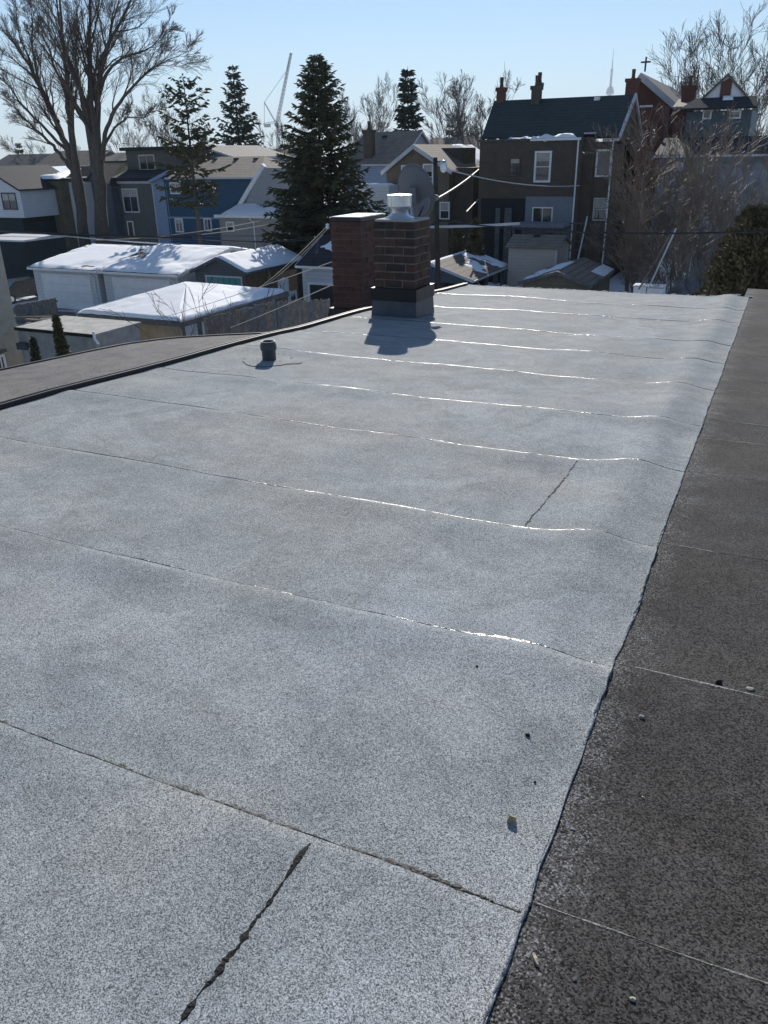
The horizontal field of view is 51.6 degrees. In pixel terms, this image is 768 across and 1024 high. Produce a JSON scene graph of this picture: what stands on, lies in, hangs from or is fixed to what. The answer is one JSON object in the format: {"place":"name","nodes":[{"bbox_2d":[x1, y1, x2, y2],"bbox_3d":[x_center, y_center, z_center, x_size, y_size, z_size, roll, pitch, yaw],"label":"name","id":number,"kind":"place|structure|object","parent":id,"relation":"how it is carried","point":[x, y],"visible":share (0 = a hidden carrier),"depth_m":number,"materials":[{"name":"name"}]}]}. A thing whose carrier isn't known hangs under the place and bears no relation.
{"place":"outdoors","nodes":[
{"label":"outdoors","id":0,"kind":"place"},
{"bbox_2d":[0,247,23,368],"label":"building","id":1,"kind":"structure","parent":0,"point":[10,354],"depth_m":31.78,"materials":[{"name":"grey paint"}]},
{"bbox_2d":[7,277,37,303],"bbox_3d":[-24.479,-15.087,53.856,1.830,1.420,4.410,18,31,36],"label":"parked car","id":2,"kind":"object","parent":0,"point":[19,287],"visible":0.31,"depth_m":53.06,"materials":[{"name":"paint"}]},
{"bbox_2d":[40,166,94,249],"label":"house","id":3,"kind":"structure","parent":0,"point":[65,220],"depth_m":73.71,"materials":[{"name":"grey"}]},
{"bbox_2d":[36,150,114,176],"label":"house","id":4,"kind":"structure","parent":0,"point":[53,160],"depth_m":113.85,"materials":[{"name":"grey"}]},
{"bbox_2d":[27,244,149,309],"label":"garage","id":5,"kind":"structure","parent":0,"point":[73,279],"depth_m":50.20,"materials":[{"name":"white"}]},
{"bbox_2d":[41,273,93,309],"bbox_3d":[-19.949,-13.885,50.110,4.051,2.120,0.030,10,26,23],"label":"garage door","id":6,"kind":"structure","parent":5,"relation":"in","point":[60,281],"depth_m":50.05,"materials":[{"name":"white paint"}]},
{"bbox_2d":[0,230,192,238],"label":"overhead cable","id":7,"kind":"object","parent":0,"point":[97,235],"visible":1,"depth_m":58.39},
{"bbox_2d":[104,152,126,165],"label":"house","id":8,"kind":"structure","parent":0,"point":[116,159],"depth_m":79.61,"materials":[{"name":"beige"}]},
{"bbox_2d":[54,235,193,244],"bbox_3d":[-18.749,-19.720,57.524,15.465,0.475,0.084,11,27,25],"label":"overhead cable","id":9,"kind":"object","parent":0,"point":[119,240],"visible":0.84,"depth_m":57.74,"materials":[{"name":"black plastic"}]},
{"bbox_2d":[0,332,265,401],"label":"row house","id":10,"kind":"structure","parent":0,"point":[26,378],"depth_m":7.14,"materials":[{"name":"black metal"}]},
{"bbox_2d":[97,244,254,301],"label":"garage","id":11,"kind":"structure","parent":0,"point":[153,267],"depth_m":48.11,"materials":[{"name":"white"}]},
{"bbox_2d":[112,277,169,299],"bbox_3d":[-14.523,-12.926,47.746,4.350,2.120,0.030,10,26,23],"label":"garage door","id":12,"kind":"structure","parent":11,"relation":"in","point":[124,286],"depth_m":47.71,"materials":[{"name":"white paint"}]},
{"bbox_2d":[111,220,258,239],"bbox_3d":[-14.896,-19.924,56.291,13.887,1.534,0.066,8,26,20],"label":"overhead cable","id":13,"kind":"object","parent":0,"point":[195,231],"visible":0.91,"depth_m":55.45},
{"bbox_2d":[12,161,432,325],"bbox_3d":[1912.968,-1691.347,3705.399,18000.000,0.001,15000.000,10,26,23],"label":"ground","id":14,"kind":"structure","parent":0,"point":[25,300],"depth_m":53.73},
{"bbox_2d":[0,154,50,165],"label":"house","id":15,"kind":"structure","parent":14,"relation":"on","point":[7,160],"depth_m":122.42,"materials":[{"name":"grey"}]},
{"bbox_2d":[0,233,67,278],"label":"shed","id":16,"kind":"structure","parent":14,"relation":"on","point":[21,253],"depth_m":59.30,"materials":[{"name":"green"}]},
{"bbox_2d":[0,165,68,234],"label":"house","id":17,"kind":"structure","parent":14,"relation":"on","point":[28,200],"depth_m":71.17,"materials":[{"name":"white"}]},
{"bbox_2d":[0,193,17,209],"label":"window","id":18,"kind":"structure","parent":17,"relation":"in","point":[9,201],"depth_m":70.10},
{"bbox_2d":[29,336,41,361],"bbox_3d":[-12.632,-4.977,29.178,0.742,2.988,0.745,-2,24,-2],"label":"cedar tree","id":19,"kind":"object","parent":14,"relation":"on","point":[34,352],"visible":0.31,"depth_m":28.71,"materials":[{"name":"green plant"}]},
{"bbox_2d":[0,135,80,164],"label":"bare tree","id":20,"kind":"object","parent":14,"relation":"on","point":[7,148],"visible":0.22,"depth_m":120.55,"materials":[{"name":"grey plant"}]},
{"bbox_2d":[13,307,75,324],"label":"lane","id":21,"kind":"structure","parent":14,"relation":"on","point":[61,313],"depth_m":49.15,"materials":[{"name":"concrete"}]},
{"bbox_2d":[14,298,58,323],"bbox_3d":[-19.876,-11.526,45.500,2.814,1.531,0.123,4,25,12],"label":"board fence","id":22,"kind":"object","parent":21,"relation":"on","point":[46,307],"visible":0.66,"depth_m":45.40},
{"bbox_2d":[51,314,71,356],"bbox_3d":[-11.450,-5.171,28.486,0.926,3.910,0.978,-2,24,-1],"label":"cedar tree","id":23,"kind":"object","parent":14,"relation":"on","point":[62,346],"visible":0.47,"depth_m":27.91,"materials":[{"name":"green plant"}]},
{"bbox_2d":[14,316,140,362],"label":"garage","id":24,"kind":"structure","parent":14,"relation":"on","point":[83,334],"depth_m":30.56,"materials":[{"name":"concrete"}]},
{"bbox_2d":[0,0,211,246],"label":"bare tree","id":25,"kind":"object","parent":14,"relation":"on","point":[89,115],"visible":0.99,"depth_m":60.91,"materials":[{"name":"brown plant"}]},
{"bbox_2d":[84,165,127,244],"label":"house","id":26,"kind":"structure","parent":14,"relation":"on","point":[115,220],"depth_m":74.58,"materials":[{"name":"stone"}]},
{"bbox_2d":[105,110,178,156],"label":"bare tree","id":27,"kind":"object","parent":14,"relation":"on","point":[134,139],"visible":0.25,"depth_m":109.82,"materials":[{"name":"grey plant"}]},
{"bbox_2d":[112,146,211,245],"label":"house","id":28,"kind":"structure","parent":14,"relation":"on","point":[136,193],"depth_m":74.56,"materials":[{"name":"grey"}]},
{"bbox_2d":[121,188,139,212],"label":"window","id":29,"kind":"structure","parent":28,"relation":"in","point":[130,199],"depth_m":74.19,"materials":[{"name":"white"}]},
{"bbox_2d":[126,221,134,235],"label":"window","id":30,"kind":"structure","parent":28,"relation":"in","point":[130,226],"depth_m":75.39,"materials":[{"name":"white paint"}]},
{"bbox_2d":[138,154,155,169],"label":"window","id":31,"kind":"structure","parent":28,"relation":"in","point":[144,160],"depth_m":75.39,"materials":[{"name":"white"}]},
{"bbox_2d":[119,83,206,146],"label":"bare tree","id":32,"kind":"object","parent":14,"relation":"on","point":[165,132],"visible":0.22,"depth_m":93.95,"materials":[{"name":"grey plant"}]},
{"bbox_2d":[75,281,288,340],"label":"garage","id":33,"kind":"structure","parent":14,"relation":"on","point":[140,308],"depth_m":34.28,"materials":[{"name":"grey"}]},
{"bbox_2d":[98,274,268,339],"bbox_3d":[-6.232,-5.272,26.349,4.333,5.458,4.410,3,25,10],"label":"bare shrub","id":34,"kind":"object","parent":14,"relation":"on","point":[190,307],"visible":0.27,"depth_m":25.72,"materials":[{"name":"brown plant"}]},
{"bbox_2d":[150,73,232,244],"bbox_3d":[-14.339,-24.551,59.108,5.730,14.052,5.653,10,26,23],"label":"pine tree","id":35,"kind":"object","parent":14,"relation":"on","point":[185,171],"visible":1,"depth_m":58.20,"materials":[{"name":"green plant"}]},
{"bbox_2d":[148,270,279,336],"bbox_3d":[-5.211,-5.370,26.936,2.586,5.131,4.762,10,26,23],"label":"bare shrub","id":36,"kind":"object","parent":14,"relation":"on","point":[233,309],"visible":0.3,"depth_m":26.41,"materials":[{"name":"brown plant"}]},
{"bbox_2d":[210,64,264,145],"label":"spruce tree","id":37,"kind":"object","parent":14,"relation":"on","point":[236,123],"visible":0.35,"depth_m":96.05,"materials":[{"name":"green plant"}]},
{"bbox_2d":[204,301,276,334],"bbox_3d":[-4.960,-5.391,28.337,2.805,3.886,0.030,-18,29,-33],"label":"board fence","id":38,"kind":"object","parent":14,"relation":"on","point":[268,321],"visible":0.35,"depth_m":27.84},
{"bbox_2d":[214,203,296,252],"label":"house","id":39,"kind":"structure","parent":14,"relation":"on","point":[235,214],"depth_m":66.90,"materials":[{"name":"grey"}]},
{"bbox_2d":[237,164,290,214],"bbox_3d":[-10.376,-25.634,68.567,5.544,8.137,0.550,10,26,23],"label":"house","id":40,"kind":"structure","parent":14,"relation":"on","point":[256,191],"depth_m":67.46,"materials":[{"name":"grey"}]},
{"bbox_2d":[230,114,305,148],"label":"bare tree","id":41,"kind":"object","parent":14,"relation":"on","point":[278,130],"visible":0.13,"depth_m":106.35,"materials":[{"name":"grey plant"}]},
{"bbox_2d":[263,53,291,148],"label":"tower crane","id":42,"kind":"object","parent":14,"relation":"on","point":[283,90],"visible":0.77,"depth_m":728.96,"materials":[{"name":"white metal"}]},
{"bbox_2d":[277,269,298,301],"bbox_3d":[-5.172,-11.589,43.117,0.038,3.089,2.299,8,26,19],"label":"board fence","id":43,"kind":"object","parent":14,"relation":"on","point":[290,285],"visible":0.58,"depth_m":42.98,"materials":[{"name":"wood"}]},
{"bbox_2d":[271,149,318,168],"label":"house","id":44,"kind":"structure","parent":14,"relation":"on","point":[282,151],"depth_m":97.80,"materials":[{"name":"black"}]},
{"bbox_2d":[277,299,329,329],"bbox_3d":[-2.921,-6.161,30.032,0.030,3.831,2.532,21,32,40],"label":"board fence","id":45,"kind":"object","parent":14,"relation":"on","point":[295,313],"visible":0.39,"depth_m":29.33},
{"bbox_2d":[295,235,333,307],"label":"garage","id":46,"kind":"structure","parent":14,"relation":"on","point":[318,253],"depth_m":44.14,"materials":[{"name":"white"}]},
{"bbox_2d":[310,285,333,307],"bbox_3d":[-3.102,-11.582,44.282,2.259,2.050,0.026,10,26,23],"label":"garage door","id":47,"kind":"structure","parent":46,"relation":"in","point":[327,293],"depth_m":44.17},
{"bbox_2d":[260,53,389,256],"bbox_3d":[-3.674,-20.588,49.712,8.708,14.154,8.588,10,26,23],"label":"spruce tree","id":48,"kind":"object","parent":14,"relation":"on","point":[329,184],"visible":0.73,"depth_m":48.37,"materials":[{"name":"green plant"}]},
{"bbox_2d":[331,72,398,161],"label":"bare tree","id":49,"kind":"object","parent":14,"relation":"on","point":[380,126],"visible":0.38,"depth_m":110.22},
{"bbox_2d":[0,283,751,1023],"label":"flat roof","id":50,"kind":"structure","parent":14,"relation":"on","point":[270,753],"depth_m":2.26,"materials":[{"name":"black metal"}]},
{"bbox_2d":[242,340,302,366],"bbox_3d":[-0.878,-1.228,6.072,0.423,0.160,0.430,-12,26,-23],"label":"vent pipe","id":51,"kind":"object","parent":50,"relation":"on","point":[268,356],"visible":1,"depth_m":6.03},
{"bbox_2d":[371,217,434,317],"bbox_3d":[0.199,-2.514,8.340,0.518,1.075,0.498,10,26,23],"label":"brick chimney","id":52,"kind":"object","parent":50,"relation":"on","point":[403,287],"visible":0.9,"depth_m":8.16,"materials":[{"name":"brick"}]},
{"bbox_2d":[385,194,413,218],"bbox_3d":[0.158,-3.116,8.091,0.300,0.236,0.300,10,26,23],"label":"flue vent","id":53,"kind":"object","parent":52,"relation":"on","point":[399,205],"visible":1,"depth_m":8.01,"materials":[{"name":"metal"}]},
{"bbox_2d":[398,163,438,216],"bbox_3d":[0.391,-3.198,9.169,0.433,1.521,0.596,3,24,8],"label":"satellite dish","id":54,"kind":"object","parent":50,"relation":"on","point":[414,180],"visible":0.81,"depth_m":8.73,"materials":[{"name":"metal"}]},
{"bbox_2d":[418,197,429,216],"bbox_3d":[0.439,-2.858,8.808,0.139,1.170,0.046,5,25,14],"label":"antenna","id":55,"kind":"object","parent":50,"relation":"on","point":[424,206],"visible":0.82,"depth_m":8.59,"materials":[{"name":"black metal"}]},
{"bbox_2d":[393,69,424,130],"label":"spruce tree","id":56,"kind":"object","parent":14,"relation":"on","point":[408,117],"visible":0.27,"depth_m":85.11,"materials":[{"name":"green plant"}]},
{"bbox_2d":[433,157,446,289],"bbox_3d":[2.875,-13.579,40.781,0.426,8.466,0.911,-15,28,-28],"label":"utility pole","id":57,"kind":"object","parent":14,"relation":"on","point":[443,166],"visible":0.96,"depth_m":40.33,"materials":[{"name":"brown wood"}]},
{"bbox_2d":[192,223,433,241],"bbox_3d":[-5.375,-16.875,47.906,22.122,1.882,0.094,21,32,39],"label":"overhead cable","id":58,"kind":"object","parent":57,"relation":"attached to","point":[261,241],"visible":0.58,"depth_m":50.40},
{"bbox_2d":[448,169,579,186],"bbox_3d":[8.027,-19.238,45.855,0.056,1.408,17.044,15,29,32],"label":"overhead cable","id":59,"kind":"object","parent":57,"relation":"attached to","point":[511,182],"visible":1,"depth_m":44.63,"materials":[{"name":"white plastic"}]},
{"bbox_2d":[438,220,767,233],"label":"overhead cable","id":60,"kind":"object","parent":57,"relation":"attached to","point":[757,231],"visible":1,"depth_m":31.48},
{"bbox_2d":[445,219,464,286],"bbox_3d":[4.678,-16.219,50.963,1.940,4.903,1.813,10,26,23],"label":"cedar shrub","id":61,"kind":"object","parent":14,"relation":"on","point":[456,244],"visible":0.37,"depth_m":50.28,"materials":[{"name":"green plant"}]},
{"bbox_2d":[429,137,481,149],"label":"house","id":62,"kind":"structure","parent":14,"relation":"on","point":[459,140],"depth_m":90.08,"materials":[{"name":"grey"}]},
{"bbox_2d":[406,65,525,139],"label":"bare tree","id":63,"kind":"object","parent":14,"relation":"on","point":[455,95],"visible":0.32,"depth_m":94.28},
{"bbox_2d":[439,95,495,141],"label":"bare tree","id":64,"kind":"object","parent":14,"relation":"on","point":[480,123],"visible":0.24,"depth_m":88.78,"materials":[{"name":"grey plant"}]},
{"bbox_2d":[430,250,507,289],"bbox_3d":[4.122,-14.212,48.765,5.391,3.024,6.930,10,26,23],"label":"carport","id":65,"kind":"object","parent":14,"relation":"on","point":[462,267],"visible":0.59,"depth_m":46.92,"materials":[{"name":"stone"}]},
{"bbox_2d":[465,217,489,285],"bbox_3d":[5.785,-16.008,50.428,2.170,5.204,2.160,10,26,23],"label":"cedar shrub","id":66,"kind":"object","parent":14,"relation":"on","point":[475,244],"visible":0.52,"depth_m":49.73,"materials":[{"name":"green plant"}]},
{"bbox_2d":[505,234,572,287],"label":"shed","id":67,"kind":"structure","parent":14,"relation":"on","point":[529,254],"depth_m":49.10,"materials":[{"name":"beige"}]},
{"bbox_2d":[478,72,642,283],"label":"brick house","id":68,"kind":"structure","parent":14,"relation":"on","point":[536,139],"depth_m":54.21,"materials":[{"name":"brown brick"}]},
{"bbox_2d":[509,158,520,175],"bbox_3d":[8.871,-23.411,53.906,0.750,1.144,0.080,10,26,23],"label":"window","id":69,"kind":"structure","parent":68,"relation":"in","point":[514,164],"depth_m":53.92,"materials":[{"name":"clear glass"}]},
{"bbox_2d":[533,151,551,182],"bbox_3d":[10.611,-23.102,53.149,1.148,1.939,0.080,10,26,23],"label":"window","id":70,"kind":"structure","parent":68,"relation":"in","point":[543,159],"depth_m":53.15,"materials":[{"name":"white paint"}]},
{"bbox_2d":[532,207,552,221],"bbox_3d":[10.814,-20.271,54.283,1.417,1.071,0.080,10,26,23],"label":"window","id":71,"kind":"structure","parent":68,"relation":"in","point":[542,214],"depth_m":54.26,"materials":[{"name":"white paint"}]},
{"bbox_2d":[592,198,606,220],"bbox_3d":[14.709,-20.621,54.115,0.941,1.461,0.080,10,26,23],"label":"window","id":72,"kind":"structure","parent":68,"relation":"in","point":[599,205],"depth_m":54.13,"materials":[{"name":"white"}]},
{"bbox_2d":[594,149,611,176],"bbox_3d":[14.627,-23.251,52.950,1.027,1.695,0.080,10,26,23],"label":"window","id":73,"kind":"structure","parent":68,"relation":"in","point":[601,162],"depth_m":52.97,"materials":[{"name":"white paint"}]},
{"bbox_2d":[488,262,643,292],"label":"snow field","id":74,"kind":"structure","parent":14,"relation":"on","point":[615,284],"depth_m":55.95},
{"bbox_2d":[644,258,685,290],"bbox_3d":[18.321,-15.338,51.608,3.059,2.257,2.383,10,26,23],"label":"bare shrub","id":75,"kind":"object","parent":74,"relation":"on","point":[663,275],"visible":0.06,"depth_m":50.89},
{"bbox_2d":[680,101,767,276],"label":"bare tree","id":76,"kind":"object","parent":74,"relation":"on","point":[720,218],"visible":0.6,"depth_m":41.18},
{"bbox_2d":[517,257,615,291],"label":"garage","id":77,"kind":"structure","parent":14,"relation":"on","point":[583,273],"depth_m":43.63,"materials":[{"name":"grey"}]},
{"bbox_2d":[582,220,608,265],"bbox_3d":[13.046,-15.560,49.272,1.761,4.804,2.464,6,25,14],"label":"bare shrub","id":78,"kind":"object","parent":14,"relation":"on","point":[594,254],"visible":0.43,"depth_m":48.86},
{"bbox_2d":[602,50,613,141],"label":"observation tower","id":79,"kind":"structure","parent":14,"relation":"on","point":[609,90],"depth_m":2960.31,"materials":[{"name":"concrete"}]},
{"bbox_2d":[580,101,687,292],"bbox_3d":[14.124,-17.395,45.670,5.144,11.042,4.194,-7,25,-13],"label":"bare tree","id":80,"kind":"object","parent":14,"relation":"on","point":[621,201],"visible":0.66,"depth_m":44.73,"materials":[{"name":"plant"}]},
{"bbox_2d":[607,152,673,292],"bbox_3d":[13.584,-14.540,42.327,2.894,8.604,3.986,10,26,23],"label":"bare tree","id":81,"kind":"object","parent":14,"relation":"on","point":[631,267],"visible":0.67,"depth_m":42.04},
{"bbox_2d":[619,57,697,258],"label":"church","id":82,"kind":"structure","parent":14,"relation":"on","point":[648,90],"depth_m":63.67,"materials":[{"name":"brown"}]},
{"bbox_2d":[582,97,740,283],"bbox_3d":[16.311,-18.110,46.799,5.737,11.360,9.536,-23,32,-39],"label":"bare tree","id":83,"kind":"object","parent":14,"relation":"on","point":[648,179],"visible":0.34,"depth_m":46.07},
{"bbox_2d":[611,111,723,281],"bbox_3d":[16.224,-16.909,45.056,5.849,10.596,6.023,17,30,34],"label":"bare tree","id":84,"kind":"object","parent":14,"relation":"on","point":[666,203],"visible":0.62,"depth_m":44.39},
{"bbox_2d":[627,170,709,293],"bbox_3d":[14.410,-13.500,41.131,4.287,7.679,4.214,10,26,23],"label":"bare shrub","id":85,"kind":"object","parent":14,"relation":"on","point":[672,272],"visible":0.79,"depth_m":40.76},
{"bbox_2d":[666,277,698,295],"bbox_3d":[15.031,-10.310,39.787,2.422,2.885,1.770,10,26,23],"label":"covered heap","id":86,"kind":"object","parent":14,"relation":"on","point":[686,286],"visible":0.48,"depth_m":39.15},
{"bbox_2d":[646,21,729,110],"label":"bare tree","id":87,"kind":"object","parent":14,"relation":"on","point":[691,67],"visible":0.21,"depth_m":81.61,"materials":[{"name":"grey plant"}]},
{"bbox_2d":[648,136,767,284],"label":"garage","id":88,"kind":"structure","parent":14,"relation":"on","point":[755,168],"depth_m":51.96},
{"bbox_2d":[654,116,767,287],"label":"bare tree","id":89,"kind":"object","parent":14,"relation":"on","point":[730,142],"visible":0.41,"depth_m":45.25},
{"bbox_2d":[656,0,767,135],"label":"bare tree","id":90,"kind":"object","parent":14,"relation":"on","point":[741,44],"visible":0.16,"depth_m":72.36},
{"bbox_2d":[671,73,757,137],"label":"house","id":91,"kind":"structure","parent":14,"relation":"on","point":[725,91],"depth_m":54.77,"materials":[{"name":"white paint"}]},
{"bbox_2d":[729,110,741,118],"bbox_3d":[23.932,-27.101,54.155,0.770,0.513,0.080,10,26,23],"label":"window","id":92,"kind":"structure","parent":91,"relation":"in","point":[737,113],"depth_m":54.13,"materials":[{"name":"white paint"}]},
{"bbox_2d":[678,18,767,135],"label":"bare tree","id":93,"kind":"object","parent":14,"relation":"on","point":[714,75],"visible":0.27,"depth_m":69.62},
{"bbox_2d":[692,203,767,296],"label":"cedar shrub","id":94,"kind":"object","parent":14,"relation":"on","point":[743,257],"visible":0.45,"depth_m":28.43,"materials":[{"name":"green plant"}]},
{"bbox_2d":[148,156,305,245],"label":"house","id":95,"kind":"structure","parent":0,"point":[235,179],"depth_m":71.63,"materials":[{"name":"blue"}]},
{"bbox_2d":[174,218,183,232],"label":"window","id":96,"kind":"structure","parent":95,"relation":"in","point":[179,226],"depth_m":72.93,"materials":[{"name":"glass"}]},
{"bbox_2d":[203,218,211,230],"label":"window","id":97,"kind":"structure","parent":95,"relation":"in","point":[207,222],"depth_m":71.62,"materials":[{"name":"white paint"}]},
{"bbox_2d":[155,262,330,319],"bbox_3d":[-4.649,-5.941,22.164,0.015,3.569,15.545,-14,27,-26],"label":"overhead cable","id":98,"kind":"object","parent":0,"point":[251,289],"visible":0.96,"depth_m":19.41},
{"bbox_2d":[189,244,303,300],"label":"garage","id":99,"kind":"structure","parent":0,"point":[250,267],"depth_m":45.32,"materials":[{"name":"stone"}]},
{"bbox_2d":[205,275,242,285],"bbox_3d":[-9.029,-12.131,45.257,2.494,2.559,0.046,10,26,23],"label":"garage door","id":100,"kind":"structure","parent":99,"relation":"in","point":[208,278],"depth_m":44.79,"materials":[{"name":"teal"}]},
{"bbox_2d":[206,145,291,162],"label":"house","id":101,"kind":"structure","parent":0,"point":[235,150],"depth_m":83.14,"materials":[{"name":"white"}]},
{"bbox_2d":[230,284,332,327],"bbox_3d":[-2.770,-5.039,19.784,0.019,2.498,9.275,-11,26,-22],"label":"overhead cable","id":102,"kind":"object","parent":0,"point":[284,305],"visible":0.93,"depth_m":18.67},
{"bbox_2d":[0,0,767,158],"label":"sky","id":103,"kind":"structure","parent":0,"point":[572,43],"materials":[{"name":"blue"}]},
{"bbox_2d":[343,121,430,198],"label":"house","id":104,"kind":"structure","parent":0,"point":[380,151],"depth_m":67.76,"materials":[{"name":"grey"}]},
{"bbox_2d":[355,144,479,260],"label":"brick house","id":105,"kind":"structure","parent":0,"point":[457,203],"depth_m":58.18,"materials":[{"name":"beige"}]},
{"bbox_2d":[423,164,432,182],"bbox_3d":[3.189,-24.312,57.644,0.812,1.775,0.080,10,26,23],"label":"window","id":106,"kind":"structure","parent":105,"relation":"in","point":[428,168],"depth_m":57.44,"materials":[{"name":"glass"}]},
{"bbox_2d":[439,202,449,218],"bbox_3d":[4.429,-22.029,58.052,0.778,1.193,0.080,10,26,23],"label":"window","id":107,"kind":"structure","parent":105,"relation":"in","point":[444,213],"depth_m":58.05,"materials":[{"name":"white paint"}]},
{"bbox_2d":[430,222,519,227],"bbox_3d":[2.735,-15.110,41.791,8.922,0.373,0.132,8,26,20],"label":"overhead cable","id":108,"kind":"object","parent":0,"point":[466,226],"visible":0.44,"depth_m":41.06,"materials":[{"name":"white plastic"}]},
{"bbox_2d":[486,288,767,1023],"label":"row house","id":109,"kind":"structure","parent":0,"point":[654,902],"depth_m":1.69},
{"bbox_2d":[633,283,666,293],"bbox_3d":[12.945,-9.832,39.124,1.465,2.628,0.860,10,26,23],"label":"storage box","id":110,"kind":"object","parent":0,"point":[656,289],"visible":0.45,"depth_m":38.38,"materials":[{"name":"white paint"}]},
{"bbox_2d":[638,229,673,288],"bbox_3d":[12.742,-11.829,37.210,1.554,2.664,0.082,-8,25,-15],"label":"pole","id":111,"kind":"object","parent":110,"relation":"on","point":[655,260],"visible":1,"depth_m":37.19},
{"bbox_2d":[648,228,676,288],"bbox_3d":[13.052,-11.886,37.275,1.353,2.665,0.073,-12,26,-23],"label":"pole","id":112,"kind":"object","parent":110,"relation":"on","point":[661,259],"visible":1,"depth_m":37.26,"materials":[{"name":"white"}]},
{"bbox_3d":[-1.332,0.282,13.037,4.000,6.050,2.904,10,26,23],"label":"rear extension","id":113,"kind":"object","parent":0,"visible":0},
{"bbox_2d":[325,213,385,316],"bbox_3d":[-0.348,-3.464,11.475,0.684,1.559,1.020,10,26,23],"label":"brick chimney","id":114,"kind":"object","parent":113,"relation":"on","point":[352,249],"visible":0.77,"depth_m":11.10,"materials":[{"name":"red brick"}]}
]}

